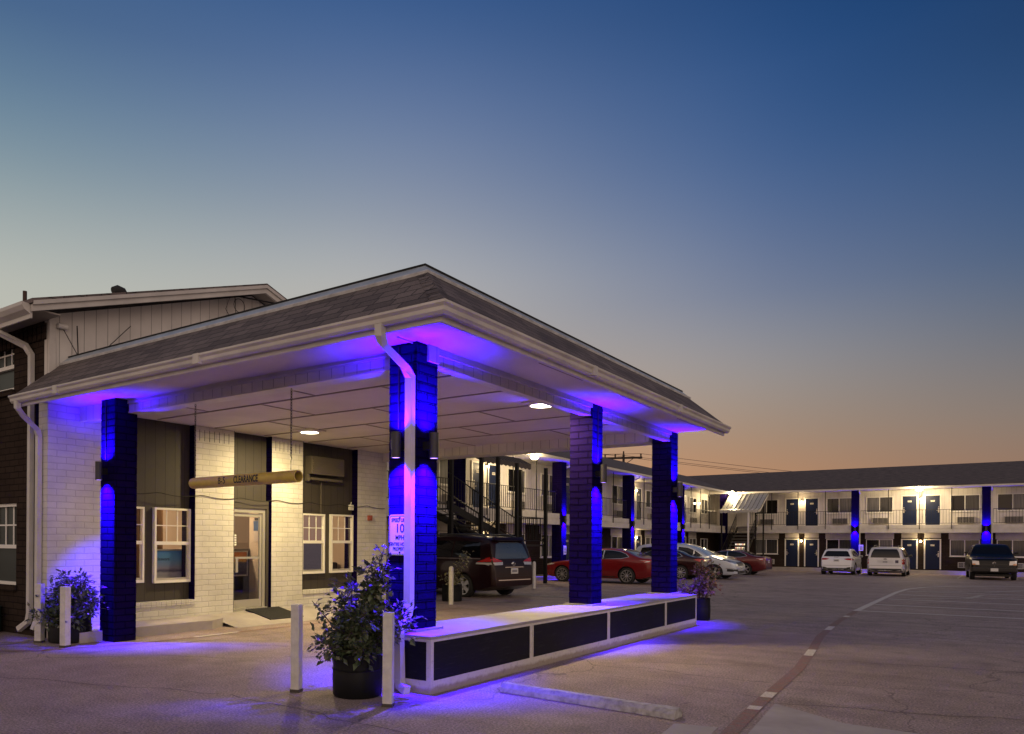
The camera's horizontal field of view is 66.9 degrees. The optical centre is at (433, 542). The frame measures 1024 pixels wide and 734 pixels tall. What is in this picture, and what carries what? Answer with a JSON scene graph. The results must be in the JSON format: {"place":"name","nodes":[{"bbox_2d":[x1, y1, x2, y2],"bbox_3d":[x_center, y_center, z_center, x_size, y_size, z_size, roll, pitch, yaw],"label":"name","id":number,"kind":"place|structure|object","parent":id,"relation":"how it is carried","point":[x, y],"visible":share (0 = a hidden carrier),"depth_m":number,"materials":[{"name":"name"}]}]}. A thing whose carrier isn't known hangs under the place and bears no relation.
{"place":"outdoors","nodes":[
{"label":"outdoors","id":0,"kind":"place"},
{"bbox_2d":[0,570,1023,733],"bbox_3d":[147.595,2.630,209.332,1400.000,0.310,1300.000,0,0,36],"label":"parking lot ground","id":1,"kind":"structure","parent":0,"point":[783,630],"depth_m":8.79,"materials":[{"name":"asphalt"}]},
{"bbox_2d":[34,584,44,642],"bbox_3d":[-5.765,1.029,11.255,0.108,0.860,0.108,0,0,8],"label":"bollard","id":2,"kind":"object","parent":1,"relation":"on","point":[39,633],"visible":0.99,"depth_m":11.21,"materials":[{"name":"metal"}]},
{"bbox_2d":[59,586,70,647],"bbox_3d":[-5.162,1.038,10.776,0.108,0.850,0.108,0,0,21],"label":"bollard","id":3,"kind":"object","parent":1,"relation":"on","point":[65,615],"visible":1,"depth_m":10.73,"materials":[{"name":"metal"}]},
{"bbox_2d":[24,567,108,643],"bbox_3d":[-5.406,0.903,11.380,1.426,1.117,1.105,0,0,36],"label":"potted shrub","id":4,"kind":"object","parent":1,"relation":"on","point":[82,598],"visible":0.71,"depth_m":11.18,"materials":[{"name":"green plant"}]},
{"bbox_2d":[0,283,386,636],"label":"office building","id":5,"kind":"structure","parent":1,"relation":"on","point":[296,551],"depth_m":13.64,"materials":[{"name":"brick"}]},
{"bbox_2d":[0,349,13,390],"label":"window","id":6,"kind":"structure","parent":5,"relation":"in","point":[7,357],"depth_m":12.74,"materials":[{"name":"white glass"}]},
{"bbox_2d":[0,503,16,584],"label":"window","id":7,"kind":"structure","parent":5,"relation":"in","point":[7,511],"depth_m":12.70,"materials":[{"name":"white plastic"}]},
{"bbox_2d":[57,323,67,329],"bbox_3d":[-5.742,-3.352,11.884,0.094,0.100,0.150,0,0,36],"label":"security camera","id":8,"kind":"object","parent":5,"relation":"attached to","point":[62,326],"visible":1,"depth_m":11.86,"materials":[{"name":"white paint"}]},
{"bbox_2d":[111,285,126,292],"bbox_3d":[-5.618,-4.411,13.775,0.182,0.371,0.311,0,0,36],"label":"roof vent","id":9,"kind":"object","parent":5,"relation":"on","point":[116,289],"visible":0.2,"depth_m":13.68,"materials":[{"name":"grey"}]},
{"bbox_2d":[136,507,144,582],"bbox_3d":[-5.208,0.033,12.933,0.075,1.300,0.720,0,0,36],"label":"window","id":10,"kind":"structure","parent":5,"relation":"in","point":[142,509],"depth_m":13.18,"materials":[{"name":"white plastic"}]},
{"bbox_2d":[136,509,162,577],"bbox_3d":[-5.665,-0.003,14.432,0.097,2.325,1.500,0,0,36],"label":"drape","id":11,"kind":"object","parent":5,"relation":"hanging from","point":[159,522],"depth_m":14.89,"materials":[{"name":"brown fabric"}]},
{"bbox_2d":[157,549,181,577],"bbox_3d":[-4.874,0.395,14.050,0.030,0.560,0.800,0,0,36],"label":"beach poster","id":12,"kind":"object","parent":5,"relation":"in","point":[169,563],"visible":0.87,"depth_m":14.09,"materials":[{"name":"blue paper"}]},
{"bbox_2d":[152,507,190,582],"bbox_3d":[-4.659,0.047,13.684,0.075,1.320,0.740,0,0,36],"label":"window","id":13,"kind":"structure","parent":5,"relation":"in","point":[154,509],"depth_m":13.61,"materials":[{"name":"white plastic"}]},
{"bbox_2d":[234,549,249,599],"bbox_3d":[-4.614,0.717,15.475,0.770,1.190,1.830,0,0,36],"label":"reception counter","id":14,"kind":"object","parent":5,"relation":"on","point":[241,587],"visible":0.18,"depth_m":15.80,"materials":[{"name":"black laminate"}]},
{"bbox_2d":[234,551,247,575],"bbox_3d":[-4.072,0.420,15.595,0.030,0.520,0.760,0,0,36],"label":"sunset poster","id":15,"kind":"object","parent":14,"relation":"attached to","point":[242,567],"visible":0.43,"depth_m":15.77,"materials":[{"name":"brown paper"}]},
{"bbox_2d":[226,296,274,314],"bbox_3d":[-1.823,-4.569,15.589,4.874,1.415,0.202,0,0,-31],"label":"cable","id":16,"kind":"object","parent":5,"relation":"attached to","point":[247,298],"visible":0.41,"depth_m":14.52,"materials":[{"name":"black paint"}]},
{"bbox_2d":[253,518,257,540],"bbox_3d":[-3.613,-0.272,15.775,0.240,0.490,0.012,0,0,36],"label":"notice board","id":17,"kind":"object","parent":5,"relation":"attached to","point":[255,530],"visible":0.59,"depth_m":15.80,"materials":[{"name":"white"}]},
{"bbox_2d":[137,492,384,508],"bbox_3d":[-3.263,-0.839,15.349,0.011,0.060,7.111,0,0,36],"label":"cable","id":18,"kind":"object","parent":5,"relation":"attached to","point":[253,500],"visible":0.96,"depth_m":15.15,"materials":[{"name":"black paint"}]},
{"bbox_2d":[303,513,324,573],"bbox_3d":[-2.601,0.020,16.496,0.075,1.280,0.690,0,0,36],"label":"window","id":19,"kind":"structure","parent":5,"relation":"in","point":[313,524],"depth_m":16.52,"materials":[{"name":"white plastic"}]},
{"bbox_2d":[305,456,343,512],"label":"wall unit","id":20,"kind":"structure","parent":5,"relation":"attached to","point":[323,466],"depth_m":16.57,"materials":[{"name":"brown paint"}]},
{"bbox_2d":[329,514,353,572],"bbox_3d":[-2.069,0.019,17.223,0.075,1.290,0.710,0,0,36],"label":"window","id":21,"kind":"structure","parent":5,"relation":"in","point":[331,541],"depth_m":17.13,"materials":[{"name":"white plastic"}]},
{"bbox_2d":[367,515,372,520],"bbox_3d":[-1.468,-0.572,17.759,0.085,0.120,0.110,0,0,36],"label":"fire bell","id":22,"kind":"object","parent":5,"relation":"attached to","point":[369,517],"visible":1,"depth_m":17.73,"materials":[{"name":"red metal"}]},
{"bbox_2d":[45,598,387,642],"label":"lobby walk","id":23,"kind":"structure","parent":1,"relation":"on","point":[161,626],"depth_m":13.19,"materials":[{"name":"concrete"}]},
{"bbox_2d":[245,606,303,619],"bbox_3d":[-3.064,1.357,14.815,0.712,0.179,0.840,0,0,36],"label":"door mat","id":24,"kind":"object","parent":23,"relation":"on","point":[273,613],"depth_m":14.72,"materials":[{"name":"grey rubber"}]},
{"bbox_2d":[0,608,455,650],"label":"red curb stripe","id":25,"kind":"object","parent":1,"relation":"on","point":[160,640],"visible":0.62,"depth_m":11.30,"materials":[{"name":"paint"}]},
{"bbox_2d":[195,632,235,636],"bbox_3d":[-3.474,1.467,12.327,0.085,0.001,0.901,0,0,34],"label":"white curb patch","id":26,"kind":"object","parent":25,"relation":"on","point":[215,634],"visible":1,"depth_m":12.30,"materials":[{"name":"paint"}]},
{"bbox_2d":[290,604,302,692],"bbox_3d":[-1.371,1.052,7.692,0.098,0.875,0.098,0,0,16],"label":"bollard","id":27,"kind":"object","parent":1,"relation":"on","point":[296,645],"visible":1,"depth_m":7.65,"materials":[{"name":"metal"}]},
{"bbox_2d":[307,542,425,699],"bbox_3d":[-0.670,0.743,7.551,1.192,1.504,1.120,0,0,36],"label":"potted shrub","id":28,"kind":"object","parent":1,"relation":"on","point":[354,642],"visible":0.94,"depth_m":7.40,"materials":[{"name":"green plant"}]},
{"bbox_2d":[8,263,730,694],"bbox_3d":[-0.484,-0.693,12.732,8.085,4.394,9.112,0,0,36],"label":"entrance canopy","id":29,"kind":"object","parent":1,"relation":"on","point":[416,355],"visible":0.97,"depth_m":10.34,"materials":[{"name":"white paint"}]},
{"bbox_2d":[64,326,130,353],"bbox_3d":[-5.362,-3.090,12.304,0.043,1.005,1.112,0,0,39],"label":"cable","id":30,"kind":"object","parent":29,"relation":"attached to","point":[77,352],"visible":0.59,"depth_m":12.04,"materials":[{"name":"black paint"}]},
{"bbox_2d":[95,461,107,479],"bbox_3d":[-4.912,-1.060,11.368,0.100,0.270,0.180,0,0,36],"label":"wall light","id":31,"kind":"object","parent":29,"relation":"attached to","point":[100,470],"visible":1,"depth_m":11.30,"materials":[{"name":"brown metal"}]},
{"bbox_2d":[189,388,302,488],"bbox_3d":[-2.524,-1.336,10.107,2.130,1.186,0.156,0,0,36],"label":"clearance bar","id":32,"kind":"object","parent":29,"relation":"hanging from","point":[290,476],"visible":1,"depth_m":9.93,"materials":[{"name":"yellow paint"}]},
{"bbox_2d":[293,428,325,433],"bbox_3d":[-2.331,-2.088,14.444,0.440,0.058,0.440,0,0,36],"label":"ceiling lamp","id":33,"kind":"object","parent":29,"relation":"attached to","point":[309,430],"visible":1,"depth_m":14.33,"materials":[{"name":"paint"}]},
{"bbox_2d":[389,514,403,554],"bbox_3d":[-0.360,-0.084,8.123,0.290,0.430,0.012,0,0,36],"label":"speed sign","id":34,"kind":"object","parent":29,"relation":"attached to","point":[396,532],"visible":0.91,"depth_m":8.15,"materials":[{"name":"white"}]},
{"bbox_2d":[391,431,404,457],"bbox_3d":[-0.370,-1.019,8.044,0.100,0.270,0.180,0,0,36],"label":"wall light","id":35,"kind":"object","parent":29,"relation":"attached to","point":[397,445],"visible":0.98,"depth_m":7.97,"materials":[{"name":"brown metal"}]},
{"bbox_2d":[423,432,438,458],"bbox_3d":[-0.030,-1.016,8.072,0.180,0.270,0.100,0,0,36],"label":"wall light","id":36,"kind":"object","parent":29,"relation":"attached to","point":[431,445],"visible":1,"depth_m":8.01,"materials":[{"name":"brown metal"}]},
{"bbox_2d":[521,401,550,407],"bbox_3d":[1.606,-2.061,11.477,0.440,0.058,0.440,0,0,36],"label":"ceiling lamp","id":37,"kind":"object","parent":29,"relation":"attached to","point":[534,404],"visible":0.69,"depth_m":11.41,"materials":[{"name":"paint"}]},
{"bbox_2d":[595,464,606,482],"bbox_3d":[2.509,-1.034,11.542,0.180,0.270,0.100,0,0,36],"label":"wall light","id":38,"kind":"object","parent":29,"relation":"attached to","point":[602,473],"visible":1,"depth_m":11.48,"materials":[{"name":"brown metal"}]},
{"bbox_2d":[673,482,682,496],"bbox_3d":[4.540,-0.986,14.318,0.180,0.270,0.100,0,0,36],"label":"wall light","id":39,"kind":"object","parent":29,"relation":"attached to","point":[678,489],"visible":1,"depth_m":14.26,"materials":[{"name":"brown metal"}]},
{"bbox_2d":[382,612,394,707],"bbox_3d":[-0.415,1.066,7.042,0.098,0.860,0.098,0,0,11],"label":"bollard","id":40,"kind":"object","parent":1,"relation":"on","point":[388,664],"visible":1,"depth_m":7.00,"materials":[{"name":"metal"}]},
{"bbox_2d":[449,566,453,604],"bbox_3d":[0.424,1.040,18.832,0.120,0.940,0.120,0,0,36],"label":"bollard","id":41,"kind":"object","parent":1,"relation":"on","point":[451,579],"visible":1,"depth_m":18.78,"materials":[{"name":"metal"}]},
{"bbox_2d":[438,551,472,601],"bbox_3d":[0.606,0.857,19.950,1.005,1.320,0.761,0,0,36],"label":"potted shrub","id":42,"kind":"object","parent":1,"relation":"on","point":[457,594],"visible":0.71,"depth_m":19.87,"materials":[{"name":"green plant"}]},
{"bbox_2d":[386,533,531,596],"bbox_3d":[0.479,0.635,23.331,2.332,1.813,5.102,0,0,-45],"label":"minivan","id":43,"kind":"object","parent":1,"relation":"on","point":[500,564],"visible":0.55,"depth_m":21.58,"materials":[{"name":"black paint"}]},
{"bbox_2d":[436,457,547,582],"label":"staircase","id":44,"kind":"structure","parent":1,"relation":"on","point":[451,522],"depth_m":27.71,"materials":[{"name":"metal"}]},
{"bbox_2d":[2,603,1021,733],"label":"pavement cracks","id":45,"kind":"object","parent":1,"relation":"on","point":[580,659],"visible":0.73,"depth_m":7.94,"materials":[{"name":"grey"}]},
{"bbox_2d":[532,561,535,588],"bbox_3d":[3.472,1.115,26.639,0.120,0.940,0.120,0,0,36],"label":"bollard","id":46,"kind":"object","parent":1,"relation":"on","point":[534,575],"visible":1,"depth_m":26.60,"materials":[{"name":"metal"}]},
{"bbox_2d":[382,593,696,694],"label":"wall","id":47,"kind":"structure","parent":1,"relation":"on","point":[456,653],"depth_m":9.33,"materials":[{"name":"white paint"}]},
{"bbox_2d":[386,451,730,574],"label":"motel wing","id":48,"kind":"structure","parent":1,"relation":"on","point":[625,504],"depth_m":37.16,"materials":[{"name":"paint"}]},
{"bbox_2d":[386,530,388,559],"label":"window","id":49,"kind":"structure","parent":48,"relation":"in","point":[387,531],"depth_m":27.31,"materials":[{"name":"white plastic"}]},
{"bbox_2d":[438,531,446,536],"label":"window","id":50,"kind":"structure","parent":48,"relation":"in","point":[439,532],"depth_m":30.03,"materials":[{"name":"grey glass"}]},
{"bbox_2d":[438,460,447,485],"bbox_3d":[0.667,-2.780,30.444,0.075,1.120,1.660,0,0,36],"label":"window","id":51,"kind":"structure","parent":48,"relation":"in","point":[442,464],"depth_m":30.04,"materials":[{"name":"grey glass"}]},
{"bbox_2d":[471,460,484,507],"bbox_3d":[1.841,-2.392,32.037,0.094,2.000,0.960,0,0,36],"label":"door","id":52,"kind":"structure","parent":48,"relation":"in","point":[474,464],"depth_m":31.91,"materials":[{"name":"white paint"}]},
{"bbox_2d":[488,463,495,508],"bbox_3d":[2.558,-2.387,33.049,0.055,2.000,0.960,0,0,36],"label":"door","id":53,"kind":"structure","parent":48,"relation":"in","point":[492,467],"depth_m":32.99,"materials":[{"name":"blue paint"}]},
{"bbox_2d":[477,456,530,469],"bbox_3d":[2.280,-3.228,29.568,1.316,0.659,3.638,0,0,36],"label":"stair awning","id":54,"kind":"object","parent":48,"relation":"attached to","point":[508,461],"visible":0.49,"depth_m":29.50,"materials":[{"name":"brown metal"}]},
{"bbox_2d":[507,468,526,494],"bbox_3d":[3.738,-2.759,34.641,0.075,1.120,1.660,0,0,36],"label":"window","id":55,"kind":"structure","parent":48,"relation":"in","point":[509,470],"depth_m":34.38,"materials":[{"name":"white plastic"}]},
{"bbox_2d":[530,453,537,459],"bbox_3d":[4.240,-3.671,32.419,0.340,0.330,0.340,0,0,36],"label":"flood lamp","id":56,"kind":"object","parent":48,"relation":"attached to","point":[535,456],"visible":0.8,"depth_m":32.32,"materials":[{"name":"white paint"}]},
{"bbox_2d":[540,534,551,557],"bbox_3d":[5.549,0.163,37.143,0.075,1.140,1.660,0,0,36],"label":"window","id":57,"kind":"structure","parent":48,"relation":"in","point":[549,541],"depth_m":37.12,"materials":[{"name":"glass"}]},
{"bbox_2d":[540,473,551,497],"bbox_3d":[5.568,-2.747,37.143,0.075,1.120,1.660,0,0,36],"label":"window","id":58,"kind":"structure","parent":48,"relation":"in","point":[542,474],"depth_m":37.13,"materials":[{"name":"white plastic"}]},
{"bbox_2d":[566,533,569,559],"bbox_3d":[6.708,0.490,38.747,0.055,2.000,0.960,0,0,36],"label":"door","id":59,"kind":"structure","parent":48,"relation":"in","point":[567,534],"depth_m":38.78,"materials":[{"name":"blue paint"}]},
{"bbox_2d":[566,476,569,513],"bbox_3d":[6.727,-2.359,38.746,0.055,2.000,0.960,0,0,36],"label":"door","id":60,"kind":"structure","parent":48,"relation":"in","point":[568,477],"depth_m":38.76,"materials":[{"name":"blue paint"}]},
{"bbox_2d":[611,536,621,547],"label":"window","id":61,"kind":"structure","parent":48,"relation":"in","point":[616,541],"depth_m":43.83,"materials":[{"name":"glass"}]},
{"bbox_2d":[611,484,621,504],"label":"window","id":62,"kind":"structure","parent":48,"relation":"in","point":[617,489],"depth_m":43.79,"materials":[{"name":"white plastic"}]},
{"bbox_2d":[635,535,641,549],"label":"door","id":63,"kind":"structure","parent":48,"relation":"in","point":[638,542],"depth_m":46.46,"materials":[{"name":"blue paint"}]},
{"bbox_2d":[635,487,641,519],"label":"door","id":64,"kind":"structure","parent":48,"relation":"in","point":[638,495],"depth_m":46.55,"materials":[{"name":"blue paint"}]},
{"bbox_2d":[645,537,651,543],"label":"window","id":65,"kind":"structure","parent":48,"relation":"in","point":[648,540],"depth_m":47.79,"materials":[{"name":"glass"}]},
{"bbox_2d":[645,490,651,507],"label":"window","id":66,"kind":"structure","parent":48,"relation":"in","point":[648,494],"depth_m":47.81,"materials":[{"name":"white plastic"}]},
{"bbox_2d":[689,538,696,544],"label":"window","id":67,"kind":"structure","parent":48,"relation":"in","point":[691,540],"depth_m":54.72,"materials":[{"name":"white plastic"}]},
{"bbox_2d":[689,497,696,513],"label":"window","id":68,"kind":"structure","parent":48,"relation":"in","point":[692,501],"depth_m":54.81,"materials":[{"name":"glass"}]},
{"bbox_2d":[700,538,707,548],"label":"window","id":69,"kind":"structure","parent":48,"relation":"in","point":[703,542],"depth_m":57.02,"materials":[{"name":"glass"}]},
{"bbox_2d":[701,499,707,514],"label":"window","id":70,"kind":"structure","parent":48,"relation":"in","point":[704,503],"depth_m":56.85,"materials":[{"name":"glass"}]},
{"bbox_2d":[500,682,681,719],"bbox_3d":[1.412,1.464,7.215,1.820,0.090,0.172,0,0,40],"label":"wheel stop","id":71,"kind":"object","parent":1,"relation":"on","point":[641,708],"visible":1,"depth_m":7.07,"materials":[{"name":"paint"}]},
{"bbox_2d":[547,548,651,583],"bbox_3d":[7.116,0.935,32.238,4.906,1.446,2.202,0,0,36],"label":"sedan","id":72,"kind":"object","parent":1,"relation":"on","point":[626,566],"visible":0.56,"depth_m":31.00,"materials":[{"name":"red paint"}]},
{"bbox_2d":[643,549,713,578],"bbox_3d":[11.025,1.006,37.716,4.906,1.446,2.202,0,0,36],"label":"sedan","id":73,"kind":"object","parent":1,"relation":"on","point":[687,561],"visible":0.41,"depth_m":36.12,"materials":[{"name":"red paint"}]},
{"bbox_2d":[662,723,717,733],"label":"concrete patch","id":74,"kind":"object","parent":1,"relation":"on","point":[674,728],"visible":1,"depth_m":6.21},
{"bbox_2d":[636,543,745,578],"bbox_3d":[12.660,0.874,38.380,5.190,1.756,2.363,0,0,36],"label":"car","id":75,"kind":"object","parent":1,"relation":"on","point":[729,567],"visible":0.33,"depth_m":36.99,"materials":[{"name":"silver metal"}]},
{"bbox_2d":[677,560,722,620],"bbox_3d":[5.282,0.936,15.455,1.122,1.216,0.733,0,0,30],"label":"potted shrub","id":76,"kind":"object","parent":1,"relation":"on","point":[703,605],"visible":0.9,"depth_m":15.30,"materials":[{"name":"green plant"}]},
{"bbox_2d":[710,550,736,559],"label":"sedan","id":77,"kind":"object","parent":1,"relation":"on","point":[731,557],"visible":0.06,"depth_m":41.28,"materials":[{"name":"silver metal"}]},
{"bbox_2d":[439,570,1023,601],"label":"faded parking lines","id":78,"kind":"object","parent":1,"relation":"on","point":[764,574],"visible":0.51,"depth_m":24.32,"materials":[{"name":"white paint"}]},
{"bbox_2d":[717,549,771,574],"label":"sedan","id":79,"kind":"object","parent":1,"relation":"on","point":[754,563],"visible":0.5,"depth_m":43.67,"materials":[{"name":"red paint"}]},
{"bbox_2d":[536,567,1023,579],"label":"motel walk","id":80,"kind":"structure","parent":1,"relation":"on","point":[539,577],"depth_m":50.12,"materials":[{"name":"concrete"}]},
{"bbox_2d":[734,541,746,550],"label":"vending machine","id":81,"kind":"object","parent":80,"relation":"on","point":[739,542],"visible":0.25,"depth_m":57.25,"materials":[{"name":"grey"}]},
{"bbox_2d":[720,611,858,733],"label":"red fire lane stripe","id":82,"kind":"object","parent":1,"relation":"on","point":[741,721],"visible":1,"depth_m":8.19,"materials":[{"name":"paint"}]},
{"bbox_2d":[748,704,917,733],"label":"concrete apron","id":83,"kind":"object","parent":1,"relation":"on","point":[777,719],"visible":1,"depth_m":6.34,"materials":[{"name":"concrete"}]},
{"bbox_2d":[821,548,862,574],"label":"sport utility car","id":84,"kind":"object","parent":1,"relation":"on","point":[840,559],"visible":1,"depth_m":46.30,"materials":[{"name":"white paint"}]},
{"bbox_2d":[688,461,1023,571],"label":"motel wing","id":85,"kind":"structure","parent":1,"relation":"on","point":[952,514],"depth_m":52.15,"materials":[{"name":"paint"}]},
{"bbox_2d":[719,493,768,512],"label":"stair awning","id":86,"kind":"object","parent":85,"relation":"attached to","point":[746,503],"visible":1,"depth_m":54.71,"materials":[{"name":"beige metal"}]},
{"bbox_2d":[754,499,777,514],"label":"window","id":87,"kind":"structure","parent":85,"relation":"in","point":[767,505],"depth_m":56.69,"materials":[{"name":"white plastic"}]},
{"bbox_2d":[756,539,777,554],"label":"window","id":88,"kind":"structure","parent":85,"relation":"in","point":[770,545],"depth_m":56.76,"materials":[{"name":"glass"}]},
{"bbox_2d":[785,539,798,565],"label":"door","id":89,"kind":"structure","parent":85,"relation":"in","point":[791,545],"depth_m":55.79,"materials":[{"name":"blue paint"}]},
{"bbox_2d":[785,498,798,525],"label":"door","id":90,"kind":"structure","parent":85,"relation":"in","point":[791,504],"depth_m":55.80,"materials":[{"name":"blue paint"}]},
{"bbox_2d":[804,539,818,566],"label":"door","id":91,"kind":"structure","parent":85,"relation":"in","point":[811,546],"depth_m":55.04,"materials":[{"name":"blue paint"}]},
{"bbox_2d":[804,497,818,525],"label":"door","id":92,"kind":"structure","parent":85,"relation":"in","point":[810,504],"depth_m":55.04,"materials":[{"name":"blue paint"}]},
{"bbox_2d":[826,539,850,548],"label":"window","id":93,"kind":"structure","parent":85,"relation":"in","point":[830,543],"depth_m":54.00,"materials":[{"name":"glass"}]},
{"bbox_2d":[826,498,850,513],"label":"window","id":94,"kind":"structure","parent":85,"relation":"in","point":[837,505],"depth_m":54.03,"materials":[{"name":"glass"}]},
{"bbox_2d":[865,539,892,555],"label":"window","id":95,"kind":"structure","parent":85,"relation":"in","point":[870,543],"depth_m":52.62,"materials":[{"name":"glass"}]},
{"bbox_2d":[866,496,893,512],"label":"window","id":96,"kind":"structure","parent":85,"relation":"in","point":[872,503],"depth_m":52.53,"materials":[{"name":"white plastic"}]},
{"bbox_2d":[901,539,917,568],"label":"door","id":97,"kind":"structure","parent":85,"relation":"in","point":[910,545],"depth_m":51.40,"materials":[{"name":"blue paint"}]},
{"bbox_2d":[901,495,917,524],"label":"door","id":98,"kind":"structure","parent":85,"relation":"in","point":[909,503],"depth_m":51.51,"materials":[{"name":"blue paint"}]},
{"bbox_2d":[924,539,940,568],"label":"door","id":99,"kind":"structure","parent":85,"relation":"in","point":[932,547],"depth_m":50.74,"materials":[{"name":"blue paint"}]},
{"bbox_2d":[924,494,941,524],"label":"door","id":100,"kind":"structure","parent":85,"relation":"in","point":[933,517],"depth_m":50.74,"materials":[{"name":"blue paint"}]},
{"bbox_2d":[949,539,979,556],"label":"window","id":101,"kind":"structure","parent":85,"relation":"in","point":[958,547],"depth_m":49.83,"materials":[{"name":"glass"}]},
{"bbox_2d":[950,494,980,511],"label":"window","id":102,"kind":"structure","parent":85,"relation":"in","point":[971,502],"depth_m":49.67,"materials":[{"name":"glass"}]},
{"bbox_2d":[997,540,1023,557],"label":"window","id":103,"kind":"structure","parent":85,"relation":"in","point":[1014,545],"depth_m":48.17,"materials":[{"name":"glass"}]},
{"bbox_2d":[997,493,1023,510],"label":"window","id":104,"kind":"structure","parent":85,"relation":"in","point":[1008,500],"depth_m":48.31,"materials":[{"name":"glass"}]},
{"bbox_2d":[746,586,1023,709],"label":"white stall paint","id":105,"kind":"object","parent":1,"relation":"on","point":[810,652],"visible":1,"depth_m":18.76,"materials":[{"name":"paint"}]},
{"bbox_2d":[867,545,912,575],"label":"minivan","id":106,"kind":"object","parent":1,"relation":"on","point":[888,559],"visible":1,"depth_m":44.27,"materials":[{"name":"white metal"}]},
{"bbox_2d":[964,544,1018,579],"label":"pickup truck","id":107,"kind":"object","parent":1,"relation":"on","point":[998,560],"visible":1,"depth_m":40.03,"materials":[{"name":"black paint"}]},
{"bbox_2d":[0,0,1023,475],"label":"sky","id":108,"kind":"structure","parent":0,"point":[803,220],"materials":[{"name":"blue"}]},
{"bbox_2d":[602,451,784,472],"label":"power lines","id":109,"kind":"object","parent":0,"point":[623,457],"visible":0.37,"depth_m":85.44,"materials":[{"name":"black rubber"}]},
{"bbox_2d":[721,505,763,555],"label":"staircase","id":110,"kind":"structure","parent":0,"point":[748,545],"depth_m":54.30,"materials":[{"name":"metal"}]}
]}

